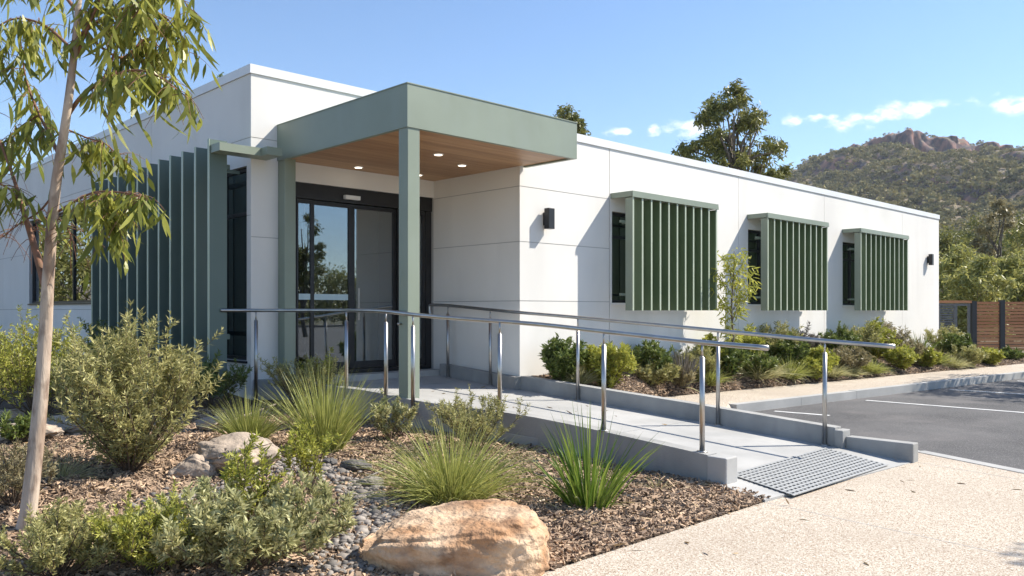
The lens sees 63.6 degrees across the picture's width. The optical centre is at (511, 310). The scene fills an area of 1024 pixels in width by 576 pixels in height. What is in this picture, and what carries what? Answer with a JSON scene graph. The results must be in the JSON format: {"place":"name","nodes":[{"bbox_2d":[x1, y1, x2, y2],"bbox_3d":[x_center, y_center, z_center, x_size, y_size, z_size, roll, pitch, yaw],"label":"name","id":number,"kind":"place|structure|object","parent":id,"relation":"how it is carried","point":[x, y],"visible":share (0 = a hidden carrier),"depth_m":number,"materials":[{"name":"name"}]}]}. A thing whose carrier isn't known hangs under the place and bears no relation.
{"place":"outdoors","nodes":[
{"label":"outdoors","id":0,"kind":"place"},
{"bbox_2d":[0,409,25,420],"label":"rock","id":1,"kind":"object","parent":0,"point":[15,412],"visible":0.48,"depth_m":9.44,"materials":[{"name":"stone"}]},
{"bbox_2d":[0,353,770,575],"bbox_3d":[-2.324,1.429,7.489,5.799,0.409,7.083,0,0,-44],"label":"mulch","id":2,"kind":"object","parent":0,"point":[616,529],"visible":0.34,"depth_m":6.67,"materials":[{"name":"brown plant"}]},
{"bbox_2d":[0,326,36,403],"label":"shrub","id":3,"kind":"object","parent":2,"relation":"on","point":[16,355],"visible":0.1,"depth_m":9.96,"materials":[{"name":"green plant"}]},
{"bbox_2d":[0,408,46,443],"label":"shrub","id":4,"kind":"object","parent":2,"relation":"on","point":[20,430],"visible":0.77,"depth_m":8.21,"materials":[{"name":"green plant"}]},
{"bbox_2d":[0,436,60,506],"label":"shrub","id":5,"kind":"object","parent":2,"relation":"on","point":[14,472],"visible":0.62,"depth_m":6.05,"materials":[{"name":"green plant"}]},
{"bbox_2d":[0,423,65,441],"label":"rock","id":6,"kind":"object","parent":2,"relation":"on","point":[53,430],"visible":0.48,"depth_m":8.52,"materials":[{"name":"stone"}]},
{"bbox_2d":[0,304,107,416],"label":"shrub","id":7,"kind":"object","parent":2,"relation":"on","point":[25,373],"visible":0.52,"depth_m":9.39,"materials":[{"name":"green plant"}]},
{"bbox_2d":[0,496,134,575],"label":"shrub","id":8,"kind":"object","parent":2,"relation":"on","point":[72,538],"visible":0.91,"depth_m":4.56,"materials":[{"name":"green plant"}]},
{"bbox_2d":[46,413,97,433],"bbox_3d":[-4.787,1.259,8.943,0.703,0.261,0.565,0,0,-44],"label":"rock","id":9,"kind":"object","parent":2,"relation":"on","point":[72,430],"visible":0.12,"depth_m":8.84,"materials":[{"name":"stone"}]},
{"bbox_2d":[41,447,117,480],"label":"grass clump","id":10,"kind":"object","parent":2,"relation":"on","point":[69,471],"visible":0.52,"depth_m":6.98,"materials":[{"name":"plant"}]},
{"bbox_2d":[76,317,135,371],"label":"shrub","id":11,"kind":"object","parent":2,"relation":"on","point":[97,330],"visible":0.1,"depth_m":12.95,"materials":[{"name":"green plant"}]},
{"bbox_2d":[0,0,221,531],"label":"young eucalyptus tree","id":12,"kind":"object","parent":2,"relation":"on","point":[137,16],"visible":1,"depth_m":5.52,"materials":[{"name":"green plant"}]},
{"bbox_2d":[26,300,226,472],"bbox_3d":[-3.362,0.660,7.263,1.508,1.549,1.515,0,0,-44],"label":"shrub","id":13,"kind":"object","parent":2,"relation":"on","point":[120,412],"visible":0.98,"depth_m":7.07,"materials":[{"name":"green plant"}]},
{"bbox_2d":[86,478,210,575],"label":"shrub","id":14,"kind":"object","parent":2,"relation":"on","point":[124,530],"visible":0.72,"depth_m":4.58,"materials":[{"name":"green plant"}]},
{"bbox_2d":[167,454,217,477],"bbox_3d":[-2.775,1.363,7.188,0.416,0.242,0.295,0,0,-19],"label":"rock","id":15,"kind":"object","parent":2,"relation":"on","point":[194,465],"visible":0.73,"depth_m":7.09,"materials":[{"name":"stone"}]},
{"bbox_2d":[173,348,253,408],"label":"shrub","id":16,"kind":"object","parent":2,"relation":"on","point":[227,382],"visible":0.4,"depth_m":10.75,"materials":[{"name":"green plant"}]},
{"bbox_2d":[195,403,277,430],"bbox_3d":[-3.260,1.235,9.388,1.154,0.300,0.652,0,0,-8],"label":"rock","id":17,"kind":"object","parent":2,"relation":"on","point":[201,422],"visible":0.5,"depth_m":9.15,"materials":[{"name":"stone"}]},
{"bbox_2d":[196,432,280,472],"bbox_3d":[-2.435,1.319,7.402,0.818,0.422,0.556,0,0,5],"label":"rock","id":18,"kind":"object","parent":2,"relation":"on","point":[212,450],"visible":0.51,"depth_m":7.30,"materials":[{"name":"stone"}]},
{"bbox_2d":[125,468,357,575],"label":"shrub","id":19,"kind":"object","parent":2,"relation":"on","point":[232,537],"visible":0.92,"depth_m":4.59,"materials":[{"name":"green plant"}]},
{"bbox_2d":[197,385,302,438],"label":"grass clump","id":20,"kind":"object","parent":2,"relation":"on","point":[263,429],"visible":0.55,"depth_m":8.44,"materials":[{"name":"plant"}]},
{"bbox_2d":[219,428,293,520],"bbox_3d":[-1.681,1.129,5.322,0.474,0.791,0.431,0,0,-5],"label":"shrub","id":21,"kind":"object","parent":2,"relation":"on","point":[263,489],"visible":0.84,"depth_m":5.29,"materials":[{"name":"green plant"}]},
{"bbox_2d":[124,456,415,575],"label":"pebbles","id":22,"kind":"object","parent":2,"relation":"on","point":[377,517],"visible":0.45,"depth_m":6.05,"materials":[{"name":"gravel"}]},
{"bbox_2d":[256,354,343,407],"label":"shrub","id":23,"kind":"object","parent":2,"relation":"on","point":[281,379],"visible":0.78,"depth_m":10.82,"materials":[{"name":"green plant"}]},
{"bbox_2d":[283,418,341,494],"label":"shrub","id":24,"kind":"object","parent":2,"relation":"on","point":[303,451],"visible":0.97,"depth_m":6.52,"materials":[{"name":"green plant"}]},
{"bbox_2d":[299,347,334,382],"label":"shrub","id":25,"kind":"object","parent":2,"relation":"on","point":[320,359],"visible":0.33,"depth_m":12.04,"materials":[{"name":"green plant"}]},
{"bbox_2d":[240,355,393,454],"bbox_3d":[-1.873,1.040,8.382,1.647,1.390,1.589,0,0,24],"label":"grass clump","id":26,"kind":"object","parent":2,"relation":"on","point":[325,416],"visible":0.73,"depth_m":8.22,"materials":[{"name":"plant"}]},
{"bbox_2d":[340,459,371,472],"bbox_3d":[-1.422,1.423,7.502,0.237,0.150,0.225,0,0,-44],"label":"stone","id":27,"kind":"object","parent":2,"relation":"on","point":[353,467],"visible":0.62,"depth_m":7.45,"materials":[{"name":"stone"}]},
{"bbox_2d":[356,468,385,486],"bbox_3d":[-1.128,1.448,7.101,0.202,0.148,0.442,0,0,39],"label":"stone","id":28,"kind":"object","parent":2,"relation":"on","point":[372,476],"visible":0.45,"depth_m":6.97,"materials":[{"name":"stone"}]},
{"bbox_2d":[368,387,419,441],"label":"shrub","id":29,"kind":"object","parent":2,"relation":"on","point":[380,417],"visible":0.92,"depth_m":8.94,"materials":[{"name":"green plant"}]},
{"bbox_2d":[303,407,580,508],"bbox_3d":[-0.408,1.218,6.522,2.155,1.030,2.361,0,0,24],"label":"grass clump","id":30,"kind":"object","parent":2,"relation":"on","point":[458,480],"visible":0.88,"depth_m":6.46,"materials":[{"name":"plant"}]},
{"bbox_2d":[358,498,549,575],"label":"sandstone boulder","id":31,"kind":"object","parent":2,"relation":"on","point":[490,537],"visible":0.96,"depth_m":4.91,"materials":[{"name":"stone"}]},
{"bbox_2d":[0,63,939,399],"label":"clinic building","id":32,"kind":"structure","parent":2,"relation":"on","point":[266,193],"depth_m":13.37,"materials":[{"name":"paint"}]},
{"bbox_2d":[27,213,90,304],"bbox_3d":[-9.952,-1.133,18.193,0.170,2.015,4.660,0,0,-44],"label":"window","id":33,"kind":"structure","parent":32,"relation":"in","point":[69,279],"depth_m":17.96,"materials":[{"name":"glass"}]},
{"bbox_2d":[227,168,246,363],"bbox_3d":[-5.247,-0.653,13.338,0.170,2.815,4.380,0,0,-44],"label":"window","id":34,"kind":"structure","parent":32,"relation":"in","point":[236,184],"depth_m":12.18,"materials":[{"name":"glass"}]},
{"bbox_2d":[296,182,431,375],"bbox_3d":[-2.334,-0.458,13.105,2.610,2.877,0.270,0,0,-44],"label":"sliding door","id":35,"kind":"structure","parent":32,"relation":"in","point":[306,193],"depth_m":12.98,"materials":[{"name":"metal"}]},
{"bbox_2d":[543,208,554,228],"bbox_3d":[0.565,-1.420,12.780,0.130,0.320,0.148,0,0,-44],"label":"wall lamp","id":36,"kind":"object","parent":32,"relation":"attached to","point":[548,218],"visible":1,"depth_m":12.72,"materials":[{"name":"metal"}]},
{"bbox_2d":[611,212,624,304],"bbox_3d":[2.533,-0.887,14.870,2.483,1.585,0.170,0,0,-44],"label":"window","id":37,"kind":"structure","parent":32,"relation":"in","point":[618,229],"depth_m":14.25,"materials":[{"name":"glass"}]},
{"bbox_2d":[748,230,760,305],"bbox_3d":[5.772,-0.887,18.009,2.618,1.585,0.170,0,0,-44],"label":"window","id":38,"kind":"structure","parent":32,"relation":"in","point":[754,246],"depth_m":17.46,"materials":[{"name":"glass"}]},
{"bbox_2d":[842,242,854,306],"bbox_3d":[9.065,-0.887,21.200,2.877,1.585,0.170,0,0,-44],"label":"window","id":39,"kind":"structure","parent":32,"relation":"in","point":[848,255],"depth_m":20.65,"materials":[{"name":"glass"}]},
{"bbox_2d":[424,384,530,450],"bbox_3d":[-0.401,1.123,8.510,1.031,0.725,1.078,0,0,-44],"label":"shrub","id":40,"kind":"object","parent":2,"relation":"on","point":[478,420],"visible":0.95,"depth_m":8.39,"materials":[{"name":"green plant"}]},
{"bbox_2d":[509,399,661,509],"bbox_3d":[0.568,1.243,6.485,1.422,1.128,1.238,0,0,-44],"label":"grass clump","id":41,"kind":"object","parent":2,"relation":"on","point":[590,491],"visible":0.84,"depth_m":6.45,"materials":[{"name":"plant"}]},
{"bbox_2d":[0,0,1023,174],"label":"sky","id":42,"kind":"structure","parent":0,"point":[829,74],"materials":[{"name":"blue"}]},
{"bbox_2d":[298,341,1023,570],"bbox_3d":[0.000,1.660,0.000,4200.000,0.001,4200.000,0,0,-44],"label":"ground","id":43,"kind":"structure","parent":0,"point":[749,506],"depth_m":16.09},
{"bbox_2d":[550,103,590,135],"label":"eucalyptus tree","id":44,"kind":"object","parent":43,"relation":"on","point":[561,112],"visible":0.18,"depth_m":43.77,"materials":[{"name":"green plant"}]},
{"bbox_2d":[258,363,917,505],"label":"access ramp","id":45,"kind":"structure","parent":43,"relation":"on","point":[738,440],"depth_m":9.57,"materials":[{"name":"concrete"}]},
{"bbox_2d":[220,308,769,452],"bbox_3d":[-0.751,0.639,9.421,7.528,1.327,0.582,0,0,34],"label":"handrail","id":46,"kind":"object","parent":45,"relation":"on","point":[644,336],"visible":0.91,"depth_m":9.08,"materials":[{"name":"silver metal"}]},
{"bbox_2d":[428,303,895,445],"bbox_3d":[1.342,0.699,11.239,7.387,1.628,0.176,0,0,42],"label":"handrail","id":47,"kind":"object","parent":45,"relation":"on","point":[824,381],"visible":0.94,"depth_m":10.21,"materials":[{"name":"silver metal"}]},
{"bbox_2d":[737,448,887,495],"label":"tactile paving","id":48,"kind":"object","parent":45,"relation":"on","point":[804,472],"visible":0.96,"depth_m":7.91,"materials":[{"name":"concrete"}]},
{"bbox_2d":[671,78,793,180],"bbox_3d":[9.616,-4.213,35.948,5.097,11.855,4.734,0,0,21],"label":"eucalyptus tree","id":49,"kind":"object","parent":43,"relation":"on","point":[718,141],"visible":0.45,"depth_m":35.34,"materials":[{"name":"green plant"}]},
{"bbox_2d":[939,224,978,272],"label":"eucalyptus tree","id":50,"kind":"object","parent":43,"relation":"on","point":[945,240],"visible":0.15,"depth_m":61.50,"materials":[{"name":"green plant"}]},
{"bbox_2d":[918,451,1023,473],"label":"concrete edge strip","id":51,"kind":"object","parent":43,"relation":"on","point":[975,462],"visible":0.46,"depth_m":8.70,"materials":[{"name":"concrete"}]},
{"bbox_2d":[939,241,1014,332],"bbox_3d":[21.547,-0.801,39.914,4.375,5.140,4.281,0,0,1],"label":"bush","id":52,"kind":"object","parent":43,"relation":"on","point":[954,260],"visible":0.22,"depth_m":39.38,"materials":[{"name":"green plant"}]},
{"bbox_2d":[950,212,1003,260],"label":"eucalyptus tree","id":53,"kind":"object","parent":43,"relation":"on","point":[969,233],"visible":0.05,"depth_m":69.65,"materials":[{"name":"green plant"}]},
{"bbox_2d":[939,253,1018,344],"bbox_3d":[20.916,-0.429,37.127,3.334,4.350,3.476,0,0,-10],"label":"bush","id":54,"kind":"object","parent":43,"relation":"on","point":[963,286],"visible":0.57,"depth_m":36.55,"materials":[{"name":"green plant"}]},
{"bbox_2d":[966,195,1018,272],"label":"eucalyptus tree","id":55,"kind":"object","parent":43,"relation":"on","point":[987,247],"visible":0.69,"depth_m":45.76,"materials":[{"name":"green plant"}]},
{"bbox_2d":[970,300,1023,350],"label":"timber fence","id":56,"kind":"object","parent":43,"relation":"on","point":[1001,327],"visible":0.9,"depth_m":29.34,"materials":[{"name":"brown wood"}]},
{"bbox_2d":[939,300,971,333],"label":"side gate","id":57,"kind":"structure","parent":56,"relation":"attached to","point":[953,304],"depth_m":29.06,"materials":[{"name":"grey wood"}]},
{"bbox_2d":[985,223,1023,273],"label":"eucalyptus tree","id":58,"kind":"object","parent":43,"relation":"on","point":[1009,242],"visible":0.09,"depth_m":60.28,"materials":[{"name":"green plant"}]},
{"bbox_2d":[986,248,1023,334],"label":"bush","id":59,"kind":"object","parent":43,"relation":"on","point":[1008,263],"visible":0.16,"depth_m":41.80,"materials":[{"name":"green plant"}]},
{"bbox_2d":[995,265,1023,344],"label":"bush","id":60,"kind":"object","parent":43,"relation":"on","point":[1019,288],"visible":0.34,"depth_m":39.83,"materials":[{"name":"green plant"}]},
{"bbox_2d":[1002,211,1023,259],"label":"eucalyptus tree","id":61,"kind":"object","parent":43,"relation":"on","point":[1021,224],"visible":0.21,"depth_m":50.12,"materials":[{"name":"green plant"}]},
{"bbox_2d":[532,346,1023,396],"bbox_3d":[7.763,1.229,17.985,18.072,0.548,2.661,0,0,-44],"label":"mulch","id":62,"kind":"object","parent":0,"point":[642,383],"visible":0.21,"depth_m":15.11,"materials":[{"name":"brown plant"}]},
{"bbox_2d":[538,332,590,380],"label":"shrub","id":63,"kind":"object","parent":62,"relation":"on","point":[558,358],"visible":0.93,"depth_m":12.19,"materials":[{"name":"green plant"}]},
{"bbox_2d":[553,364,600,384],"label":"grass clump","id":64,"kind":"object","parent":62,"relation":"on","point":[585,378],"visible":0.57,"depth_m":12.24,"materials":[{"name":"plant"}]},
{"bbox_2d":[580,340,638,388],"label":"shrub","id":65,"kind":"object","parent":62,"relation":"on","point":[620,361],"visible":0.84,"depth_m":12.14,"materials":[{"name":"green plant"}]},
{"bbox_2d":[628,339,675,375],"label":"shrub","id":66,"kind":"object","parent":62,"relation":"on","point":[651,350],"visible":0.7,"depth_m":14.00,"materials":[{"name":"green plant"}]},
{"bbox_2d":[634,359,681,385],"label":"shrub","id":67,"kind":"object","parent":62,"relation":"on","point":[647,372],"visible":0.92,"depth_m":13.92,"materials":[{"name":"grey plant"}]},
{"bbox_2d":[666,367,696,386],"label":"shrub","id":68,"kind":"object","parent":62,"relation":"on","point":[680,381],"visible":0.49,"depth_m":14.36,"materials":[{"name":"green plant"}]},
{"bbox_2d":[669,348,703,391],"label":"strappy plant","id":69,"kind":"object","parent":62,"relation":"on","point":[685,366],"visible":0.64,"depth_m":14.47,"materials":[{"name":"plant"}]},
{"bbox_2d":[673,345,722,377],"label":"shrub","id":70,"kind":"object","parent":62,"relation":"on","point":[710,363],"visible":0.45,"depth_m":14.91,"materials":[{"name":"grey plant"}]},
{"bbox_2d":[690,332,737,370],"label":"shrub","id":71,"kind":"object","parent":62,"relation":"on","point":[710,336],"visible":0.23,"depth_m":15.47,"materials":[{"name":"green plant"}]},
{"bbox_2d":[695,367,735,385],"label":"grass clump","id":72,"kind":"object","parent":62,"relation":"on","point":[710,379],"visible":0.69,"depth_m":14.85,"materials":[{"name":"plant"}]},
{"bbox_2d":[712,341,750,378],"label":"shrub","id":73,"kind":"object","parent":62,"relation":"on","point":[733,362],"visible":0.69,"depth_m":15.34,"materials":[{"name":"green plant"}]},
{"bbox_2d":[710,247,761,379],"bbox_3d":[4.191,0.077,15.534,1.187,2.526,0.706,0,0,-16],"label":"slender young tree","id":74,"kind":"object","parent":62,"relation":"on","point":[738,302],"visible":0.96,"depth_m":15.47,"materials":[{"name":"green plant"}]},
{"bbox_2d":[727,322,766,360],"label":"shrub","id":75,"kind":"object","parent":62,"relation":"on","point":[747,339],"visible":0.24,"depth_m":16.11,"materials":[{"name":"green plant"}]},
{"bbox_2d":[741,351,779,375],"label":"shrub","id":76,"kind":"object","parent":62,"relation":"on","point":[765,363],"visible":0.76,"depth_m":15.76,"materials":[{"name":"green plant"}]},
{"bbox_2d":[736,350,810,385],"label":"grass clump","id":77,"kind":"object","parent":62,"relation":"on","point":[769,375],"visible":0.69,"depth_m":15.78,"materials":[{"name":"plant"}]},
{"bbox_2d":[758,319,804,355],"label":"shrub","id":78,"kind":"object","parent":62,"relation":"on","point":[782,331],"visible":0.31,"depth_m":17.15,"materials":[{"name":"green plant"}]},
{"bbox_2d":[763,332,810,369],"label":"shrub","id":79,"kind":"object","parent":62,"relation":"on","point":[799,352],"visible":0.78,"depth_m":16.83,"materials":[{"name":"green plant"}]},
{"bbox_2d":[772,354,821,384],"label":"grass clump","id":80,"kind":"object","parent":62,"relation":"on","point":[794,376],"visible":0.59,"depth_m":16.41,"materials":[{"name":"plant"}]},
{"bbox_2d":[796,321,823,347],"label":"shrub","id":81,"kind":"object","parent":62,"relation":"on","point":[814,344],"visible":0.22,"depth_m":17.91,"materials":[{"name":"plant"}]},
{"bbox_2d":[795,355,834,378],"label":"shrub","id":82,"kind":"object","parent":62,"relation":"on","point":[815,364],"visible":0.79,"depth_m":16.81,"materials":[{"name":"green plant"}]},
{"bbox_2d":[805,345,840,366],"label":"shrub","id":83,"kind":"object","parent":62,"relation":"on","point":[819,350],"visible":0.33,"depth_m":17.16,"materials":[{"name":"green plant"}]},
{"bbox_2d":[818,321,861,353],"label":"shrub","id":84,"kind":"object","parent":62,"relation":"on","point":[845,335],"visible":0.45,"depth_m":19.09,"materials":[{"name":"green plant"}]},
{"bbox_2d":[827,362,864,380],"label":"grass clump","id":85,"kind":"object","parent":62,"relation":"on","point":[836,372],"visible":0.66,"depth_m":17.22,"materials":[{"name":"plant"}]},
{"bbox_2d":[830,345,875,371],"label":"shrub","id":86,"kind":"object","parent":62,"relation":"on","point":[850,356],"visible":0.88,"depth_m":17.82,"materials":[{"name":"green plant"}]},
{"bbox_2d":[845,320,885,357],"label":"shrub","id":87,"kind":"object","parent":62,"relation":"on","point":[868,335],"visible":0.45,"depth_m":19.52,"materials":[{"name":"green plant"}]},
{"bbox_2d":[857,354,884,372],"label":"grass clump","id":88,"kind":"object","parent":62,"relation":"on","point":[869,367],"visible":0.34,"depth_m":18.07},
{"bbox_2d":[855,316,902,359],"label":"shrub","id":89,"kind":"object","parent":62,"relation":"on","point":[877,352],"visible":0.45,"depth_m":19.68,"materials":[{"name":"green plant"}]},
{"bbox_2d":[864,358,893,375],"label":"grass clump","id":90,"kind":"object","parent":62,"relation":"on","point":[879,370],"visible":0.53,"depth_m":18.26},
{"bbox_2d":[878,321,910,348],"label":"shrub","id":91,"kind":"object","parent":62,"relation":"on","point":[901,335],"visible":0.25,"depth_m":20.39,"materials":[{"name":"green plant"}]},
{"bbox_2d":[882,343,920,369],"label":"shrub","id":92,"kind":"object","parent":62,"relation":"on","point":[903,357],"visible":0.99,"depth_m":19.15,"materials":[{"name":"green plant"}]},
{"bbox_2d":[898,337,927,364],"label":"shrub","id":93,"kind":"object","parent":62,"relation":"on","point":[919,346],"visible":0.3,"depth_m":19.92,"materials":[{"name":"green plant"}]},
{"bbox_2d":[900,331,942,350],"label":"strappy plant","id":94,"kind":"object","parent":62,"relation":"on","point":[926,342],"visible":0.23,"depth_m":21.60,"materials":[{"name":"green plant"}]},
{"bbox_2d":[917,346,942,367],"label":"shrub","id":95,"kind":"object","parent":62,"relation":"on","point":[931,357],"visible":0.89,"depth_m":19.91,"materials":[{"name":"green plant"}]},
{"bbox_2d":[923,323,963,352],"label":"shrub","id":96,"kind":"object","parent":62,"relation":"on","point":[938,336],"visible":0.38,"depth_m":22.81,"materials":[{"name":"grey plant"}]},
{"bbox_2d":[936,330,976,356],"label":"shrub","id":97,"kind":"object","parent":62,"relation":"on","point":[958,341],"visible":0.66,"depth_m":21.99,"materials":[{"name":"green plant"}]},
{"bbox_2d":[942,354,977,369],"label":"grass clump","id":98,"kind":"object","parent":62,"relation":"on","point":[955,365],"visible":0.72,"depth_m":20.54,"materials":[{"name":"plant"}]},
{"bbox_2d":[946,343,990,366],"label":"shrub","id":99,"kind":"object","parent":62,"relation":"on","point":[972,355],"visible":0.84,"depth_m":21.01,"materials":[{"name":"green plant"}]},
{"bbox_2d":[980,346,1006,364],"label":"shrub","id":100,"kind":"object","parent":62,"relation":"on","point":[996,356],"visible":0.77,"depth_m":21.76,"materials":[{"name":"green plant"}]},
{"bbox_2d":[1000,344,1023,359],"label":"shrub","id":101,"kind":"object","parent":62,"relation":"on","point":[1010,353],"visible":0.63,"depth_m":23.24,"materials":[{"name":"green plant"}]},
{"bbox_2d":[543,453,1023,575],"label":"footpath","id":102,"kind":"structure","parent":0,"point":[981,510],"depth_m":5.86,"materials":[{"name":"concrete"}]},
{"bbox_2d":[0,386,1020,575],"bbox_3d":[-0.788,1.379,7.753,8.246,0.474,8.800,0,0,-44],"label":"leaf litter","id":103,"kind":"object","parent":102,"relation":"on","point":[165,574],"visible":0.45,"depth_m":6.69,"materials":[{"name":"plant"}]},
{"bbox_2d":[666,364,1023,407],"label":"side path","id":104,"kind":"structure","parent":0,"point":[727,398],"depth_m":15.99,"materials":[{"name":"concrete"}]},
{"bbox_2d":[689,365,1023,469],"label":"car park","id":105,"kind":"structure","parent":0,"point":[991,436],"depth_m":12.32,"materials":[{"name":"asphalt"}]},
{"bbox_2d":[729,371,1023,411],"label":"kerb","id":106,"kind":"structure","parent":105,"relation":"on","point":[767,404],"depth_m":15.38,"materials":[{"name":"concrete"}]},
{"bbox_2d":[774,381,1023,415],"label":"painted bay lines","id":107,"kind":"object","parent":105,"relation":"on","point":[922,404],"visible":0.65,"depth_m":13.81,"materials":[{"name":"paint"}]},
{"bbox_2d":[791,128,1023,230],"bbox_3d":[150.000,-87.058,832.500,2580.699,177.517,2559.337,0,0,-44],"label":"hill","id":108,"kind":"structure","parent":0,"point":[921,141],"depth_m":686.76,"materials":[{"name":"plant"}]},
{"bbox_2d":[784,127,1023,256],"bbox_3d":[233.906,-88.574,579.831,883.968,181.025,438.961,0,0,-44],"label":"bushland","id":109,"kind":"structure","parent":108,"relation":"on","point":[987,165],"depth_m":554.76,"materials":[{"name":"green plant"}]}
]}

